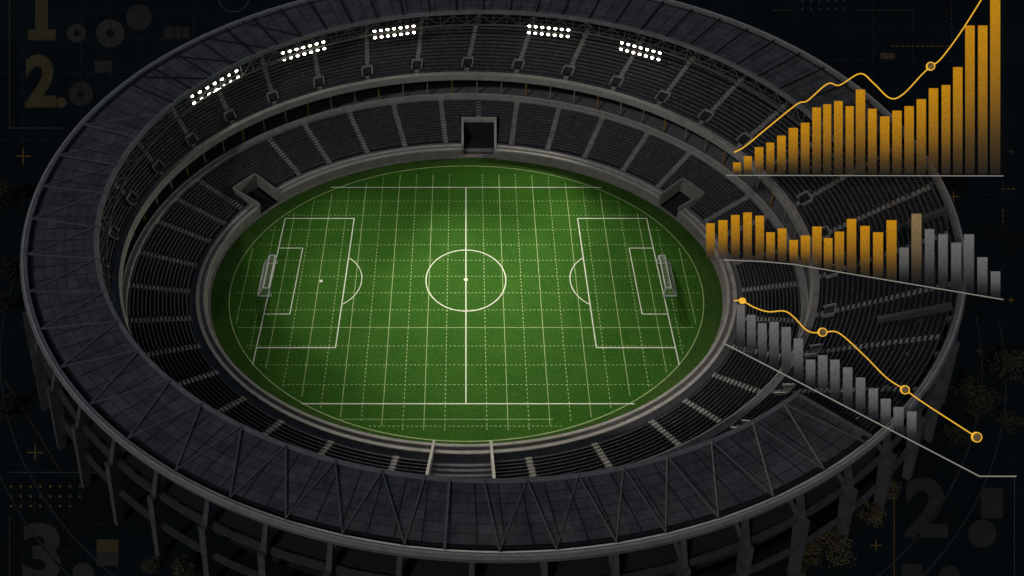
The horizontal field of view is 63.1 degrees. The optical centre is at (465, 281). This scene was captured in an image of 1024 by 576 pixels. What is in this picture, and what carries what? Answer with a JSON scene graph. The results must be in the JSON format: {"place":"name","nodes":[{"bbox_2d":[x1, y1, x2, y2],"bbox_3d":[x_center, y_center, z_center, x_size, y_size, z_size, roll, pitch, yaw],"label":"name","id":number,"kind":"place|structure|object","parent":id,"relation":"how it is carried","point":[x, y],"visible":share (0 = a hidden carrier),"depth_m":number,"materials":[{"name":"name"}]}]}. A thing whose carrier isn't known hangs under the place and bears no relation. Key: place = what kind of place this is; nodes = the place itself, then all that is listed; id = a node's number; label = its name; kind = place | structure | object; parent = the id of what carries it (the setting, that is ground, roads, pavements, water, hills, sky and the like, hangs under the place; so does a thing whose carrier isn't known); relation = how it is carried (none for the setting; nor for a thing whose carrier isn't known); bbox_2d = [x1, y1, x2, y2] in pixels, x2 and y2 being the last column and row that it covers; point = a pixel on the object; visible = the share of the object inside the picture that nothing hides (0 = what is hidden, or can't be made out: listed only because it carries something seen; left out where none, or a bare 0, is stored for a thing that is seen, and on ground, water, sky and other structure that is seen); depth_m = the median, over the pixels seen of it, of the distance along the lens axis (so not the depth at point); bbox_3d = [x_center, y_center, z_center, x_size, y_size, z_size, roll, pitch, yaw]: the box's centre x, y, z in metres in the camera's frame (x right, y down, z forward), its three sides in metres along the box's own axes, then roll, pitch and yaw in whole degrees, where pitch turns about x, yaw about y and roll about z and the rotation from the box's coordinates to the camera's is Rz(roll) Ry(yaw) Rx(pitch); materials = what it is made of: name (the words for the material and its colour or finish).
{"place":"outdoors","nodes":[
{"label":"outdoors","id":0,"kind":"place"},
{"bbox_2d":[230,166,702,440],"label":"pitch ground","id":1,"kind":"structure","parent":0,"point":[465,422],"depth_m":190.42,"materials":[{"name":"green plant"}]},
{"bbox_2d":[257,255,277,296],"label":"goal","id":2,"kind":"object","parent":1,"relation":"on","point":[264,269],"visible":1,"depth_m":193.49,"materials":[{"name":"white metal"}]},
{"bbox_2d":[236,174,695,429],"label":"pitch grid markings","id":3,"kind":"object","parent":1,"relation":"on","point":[446,327],"visible":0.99,"depth_m":186.00,"materials":[{"name":"paint"}]},
{"bbox_2d":[252,187,679,403],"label":"pitch markings","id":4,"kind":"object","parent":1,"relation":"on","point":[465,280],"visible":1,"depth_m":192.67,"materials":[{"name":"white paint"}]},
{"bbox_2d":[229,166,703,441],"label":"pitch boundary marking","id":5,"kind":"object","parent":1,"relation":"on","point":[464,441],"visible":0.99,"depth_m":181.63,"materials":[{"name":"white paint"}]},
{"bbox_2d":[656,255,676,296],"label":"goal","id":6,"kind":"object","parent":1,"relation":"on","point":[668,267],"visible":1,"depth_m":193.50,"materials":[{"name":"white metal"}]},
{"bbox_2d":[210,158,722,443],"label":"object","id":7,"kind":"structure","parent":0,"point":[256,229],"depth_m":195.46,"materials":[{"name":"grey concrete"}]},
{"bbox_2d":[154,127,778,476],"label":"bowl ground","id":8,"kind":"structure","parent":0,"point":[276,201],"depth_m":188.26,"materials":[{"name":"black concrete"}]},
{"bbox_2d":[0,0,1023,575],"bbox_3d":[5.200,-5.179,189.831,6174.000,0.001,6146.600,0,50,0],"label":"ground","id":9,"kind":"structure","parent":0,"point":[850,40],"depth_m":188.55,"materials":[{"name":"black"}]},
{"bbox_2d":[0,292,14,312],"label":"tree","id":10,"kind":"object","parent":9,"relation":"on","point":[4,302],"visible":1,"depth_m":177.88,"materials":[{"name":"brown plant"}]},
{"bbox_2d":[0,180,15,208],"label":"tree","id":11,"kind":"object","parent":9,"relation":"on","point":[4,189],"visible":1,"depth_m":197.41,"materials":[{"name":"brown plant"}]},
{"bbox_2d":[0,254,18,279],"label":"tree","id":12,"kind":"object","parent":9,"relation":"on","point":[9,265],"visible":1,"depth_m":182.17,"materials":[{"name":"brown plant"}]},
{"bbox_2d":[0,394,18,420],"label":"tree","id":13,"kind":"object","parent":9,"relation":"on","point":[5,414],"visible":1,"depth_m":161.14,"materials":[{"name":"brown plant"}]},
{"bbox_2d":[9,0,9,127],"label":"guide line","id":14,"kind":"object","parent":9,"relation":"on","point":[9,63],"visible":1,"depth_m":237.74,"materials":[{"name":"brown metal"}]},
{"bbox_2d":[9,516,9,575],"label":"guide line","id":15,"kind":"object","parent":9,"relation":"on","point":[9,545],"visible":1,"depth_m":146.46,"materials":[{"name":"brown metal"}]},
{"bbox_2d":[15,148,30,163],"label":"plus mark","id":16,"kind":"object","parent":9,"relation":"on","point":[23,156],"visible":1,"depth_m":212.22,"materials":[{"name":"gold paint"}]},
{"bbox_2d":[5,381,60,471],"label":"guide line","id":17,"kind":"object","parent":9,"relation":"on","point":[34,428],"visible":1,"depth_m":161.37,"materials":[{"name":"grey paint"}]},
{"bbox_2d":[25,54,55,107],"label":"numeral","id":18,"kind":"object","parent":9,"relation":"on","point":[37,99],"visible":1,"depth_m":231.45,"materials":[{"name":"yellow paint"}]},
{"bbox_2d":[22,523,60,575],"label":"numeral","id":19,"kind":"object","parent":9,"relation":"on","point":[48,534],"visible":1,"depth_m":146.06,"materials":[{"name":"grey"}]},
{"bbox_2d":[28,0,55,39],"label":"numeral","id":20,"kind":"object","parent":9,"relation":"on","point":[41,31],"visible":1,"depth_m":249.68,"materials":[{"name":"yellow paint"}]},
{"bbox_2d":[10,485,80,506],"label":"dot grid","id":21,"kind":"object","parent":9,"relation":"on","point":[30,486],"visible":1,"depth_m":152.54,"materials":[{"name":"gold paint"}]},
{"bbox_2d":[10,472,105,472],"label":"guide line","id":22,"kind":"object","parent":9,"relation":"on","point":[49,472],"visible":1,"depth_m":155.51,"materials":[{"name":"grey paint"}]},
{"bbox_2d":[56,97,66,107],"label":"painted disc","id":23,"kind":"object","parent":9,"relation":"on","point":[61,102],"visible":1,"depth_m":226.33,"materials":[{"name":"brown paint"}]},
{"bbox_2d":[67,24,85,42],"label":"painted disc","id":24,"kind":"object","parent":9,"relation":"on","point":[70,34],"visible":1,"depth_m":247.33,"materials":[{"name":"grey paint"}]},
{"bbox_2d":[69,82,92,105],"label":"painted disc","id":25,"kind":"object","parent":9,"relation":"on","point":[85,99],"visible":1,"depth_m":228.58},
{"bbox_2d":[72,563,93,575],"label":"painted disc","id":26,"kind":"object","parent":9,"relation":"on","point":[82,569],"visible":1,"depth_m":143.60,"materials":[{"name":"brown paint"}]},
{"bbox_2d":[95,61,111,71],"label":"painted block","id":27,"kind":"structure","parent":9,"relation":"on","point":[103,66],"depth_m":236.80,"materials":[{"name":"grey paint"}]},
{"bbox_2d":[97,552,117,565],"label":"painted block","id":28,"kind":"structure","parent":9,"relation":"on","point":[107,558],"depth_m":144.89,"materials":[{"name":"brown paint"}]},
{"bbox_2d":[97,540,117,551],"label":"painted block","id":29,"kind":"structure","parent":9,"relation":"on","point":[107,545],"depth_m":146.39,"materials":[{"name":"brown paint"}]},
{"bbox_2d":[96,19,123,46],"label":"painted disc","id":30,"kind":"object","parent":9,"relation":"on","point":[103,27],"visible":1,"depth_m":247.33,"materials":[{"name":"grey paint"}]},
{"bbox_2d":[126,5,151,29],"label":"painted disc","id":31,"kind":"object","parent":9,"relation":"on","point":[138,17],"visible":1,"depth_m":252.77,"materials":[{"name":"grey paint"}]},
{"bbox_2d":[138,556,159,572],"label":"tree","id":32,"kind":"object","parent":9,"relation":"on","point":[152,561],"visible":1,"depth_m":142.30,"materials":[{"name":"brown plant"}]},
{"bbox_2d":[164,27,172,37],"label":"painted block","id":33,"kind":"structure","parent":9,"relation":"on","point":[168,32],"depth_m":247.64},
{"bbox_2d":[175,27,180,37],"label":"painted block","id":34,"kind":"structure","parent":9,"relation":"on","point":[177,32],"depth_m":247.65,"materials":[{"name":"grey paint"}]},
{"bbox_2d":[170,551,196,575],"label":"tree","id":35,"kind":"object","parent":9,"relation":"on","point":[180,566],"visible":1,"depth_m":141.24,"materials":[{"name":"brown plant"}]},
{"bbox_2d":[182,27,188,37],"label":"painted block","id":36,"kind":"structure","parent":9,"relation":"on","point":[185,32],"depth_m":247.64,"materials":[{"name":"grey paint"}]},
{"bbox_2d":[218,0,248,11],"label":"painted disc","id":37,"kind":"object","parent":9,"relation":"on","point":[233,11],"visible":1,"depth_m":255.94,"materials":[{"name":"grey paint"}]},
{"bbox_2d":[20,0,966,575],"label":"stadium","id":38,"kind":"object","parent":9,"relation":"on","point":[138,156],"visible":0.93,"depth_m":172.65,"materials":[{"name":"concrete"}]},
{"bbox_2d":[189,68,238,103],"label":"floodlight bank","id":39,"kind":"structure","parent":38,"relation":"attached to","point":[213,82],"depth_m":198.28,"materials":[{"name":"beige"}]},
{"bbox_2d":[279,35,325,60],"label":"floodlight bank","id":40,"kind":"structure","parent":38,"relation":"attached to","point":[309,44],"depth_m":207.55,"materials":[{"name":"beige"}]},
{"bbox_2d":[371,18,415,38],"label":"floodlight bank","id":41,"kind":"structure","parent":38,"relation":"attached to","point":[387,34],"depth_m":212.78,"materials":[{"name":"beige"}]},
{"bbox_2d":[526,15,571,37],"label":"floodlight bank","id":42,"kind":"structure","parent":38,"relation":"attached to","point":[549,26],"depth_m":212.97,"materials":[{"name":"beige"}]},
{"bbox_2d":[619,32,663,60],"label":"floodlight bank","id":43,"kind":"structure","parent":38,"relation":"attached to","point":[659,58],"depth_m":207.46,"materials":[{"name":"beige"}]},
{"bbox_2d":[0,264,1006,575],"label":"path markings","id":44,"kind":"object","parent":9,"relation":"on","point":[880,574],"visible":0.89,"depth_m":153.94,"materials":[{"name":"paint"}]},
{"bbox_2d":[0,0,1023,574],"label":"ground grid markings","id":45,"kind":"object","parent":9,"relation":"on","point":[136,72],"visible":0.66,"depth_m":216.46,"materials":[{"name":"paint"}]},
{"bbox_2d":[785,563,807,575],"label":"tree","id":46,"kind":"object","parent":9,"relation":"on","point":[802,572],"visible":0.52,"depth_m":141.35,"materials":[{"name":"brown plant"}]},
{"bbox_2d":[802,542,822,565],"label":"tree","id":47,"kind":"object","parent":9,"relation":"on","point":[808,549],"visible":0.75,"depth_m":142.29,"materials":[{"name":"brown plant"}]},
{"bbox_2d":[802,0,844,9],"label":"dot grid","id":48,"kind":"object","parent":9,"relation":"on","point":[827,1],"visible":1,"depth_m":257.20,"materials":[{"name":"paint"}]},
{"bbox_2d":[812,520,855,567],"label":"tree","id":49,"kind":"object","parent":9,"relation":"on","point":[831,535],"visible":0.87,"depth_m":141.62,"materials":[{"name":"brown plant"}]},
{"bbox_2d":[857,501,887,527],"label":"tree","id":50,"kind":"object","parent":9,"relation":"on","point":[876,511],"visible":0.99,"depth_m":146.82,"materials":[{"name":"brown plant"}]},
{"bbox_2d":[870,476,901,499],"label":"tree","id":51,"kind":"object","parent":9,"relation":"on","point":[892,486],"visible":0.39,"depth_m":150.00,"materials":[{"name":"brown plant"}]},
{"bbox_2d":[858,10,913,10],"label":"dashed line","id":52,"kind":"object","parent":9,"relation":"on","point":[887,10],"visible":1,"depth_m":255.22,"materials":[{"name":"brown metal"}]},
{"bbox_2d":[881,53,894,58],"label":"painted block","id":53,"kind":"structure","parent":9,"relation":"on","point":[887,55],"depth_m":240.05,"materials":[{"name":"brown paint"}]},
{"bbox_2d":[902,564,921,575],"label":"block","id":54,"kind":"object","parent":9,"relation":"on","point":[911,569],"visible":1,"depth_m":143.66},
{"bbox_2d":[892,46,951,46],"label":"dashed line","id":55,"kind":"object","parent":9,"relation":"on","point":[921,46],"visible":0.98,"depth_m":243.07,"materials":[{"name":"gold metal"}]},
{"bbox_2d":[905,477,947,537],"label":"numeral","id":56,"kind":"object","parent":9,"relation":"on","point":[932,489],"visible":1,"depth_m":150.79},
{"bbox_2d":[940,566,959,575],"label":"painted disc","id":57,"kind":"object","parent":9,"relation":"on","point":[949,571],"visible":1,"depth_m":143.49,"materials":[{"name":"grey paint"}]},
{"bbox_2d":[941,420,974,446],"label":"tree","id":58,"kind":"object","parent":9,"relation":"on","point":[953,429],"visible":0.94,"depth_m":157.04,"materials":[{"name":"brown plant"}]},
{"bbox_2d":[950,374,1007,420],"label":"tree","id":59,"kind":"object","parent":9,"relation":"on","point":[972,390],"visible":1,"depth_m":159.79,"materials":[{"name":"brown plant"}]},
{"bbox_2d":[968,520,995,547],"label":"painted disc","id":60,"kind":"object","parent":9,"relation":"on","point":[981,533],"visible":1,"depth_m":147.88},
{"bbox_2d":[981,488,1002,517],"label":"painted block","id":61,"kind":"structure","parent":9,"relation":"on","point":[991,502],"depth_m":151.58,"materials":[{"name":"black paint"}]},
{"bbox_2d":[988,349,1023,382],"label":"tree","id":62,"kind":"object","parent":9,"relation":"on","point":[1016,357],"visible":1,"depth_m":165.23,"materials":[{"name":"brown plant"}]},
{"bbox_2d":[994,408,1023,433],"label":"tree","id":63,"kind":"object","parent":9,"relation":"on","point":[1013,420],"visible":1,"depth_m":159.12,"materials":[{"name":"brown plant"}]},
{"bbox_2d":[1014,475,1014,575],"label":"guide line","id":64,"kind":"object","parent":9,"relation":"on","point":[1014,525],"visible":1,"depth_m":148.78,"materials":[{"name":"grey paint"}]},
{"bbox_2d":[706,212,1003,299],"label":"bar chart","id":65,"kind":"object","parent":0,"point":[916,246],"visible":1,"depth_m":145.88,"materials":[{"name":"gold metal"}]},
{"bbox_2d":[726,0,1002,175],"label":"bar chart","id":66,"kind":"object","parent":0,"point":[933,111],"visible":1,"depth_m":163.88,"materials":[{"name":"gold metal"}]},
{"bbox_2d":[734,0,981,152],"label":"line graph","id":67,"kind":"object","parent":66,"relation":"on","point":[930,66],"visible":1,"depth_m":161.90,"materials":[{"name":"gold metal"}]},
{"bbox_2d":[725,305,1015,476],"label":"bar chart","id":68,"kind":"object","parent":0,"point":[898,418],"visible":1,"depth_m":122.88,"materials":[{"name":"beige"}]},
{"bbox_2d":[734,298,981,441],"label":"line graph","id":69,"kind":"object","parent":68,"relation":"on","point":[905,389],"visible":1,"depth_m":120.92,"materials":[{"name":"gold metal"}]}
]}

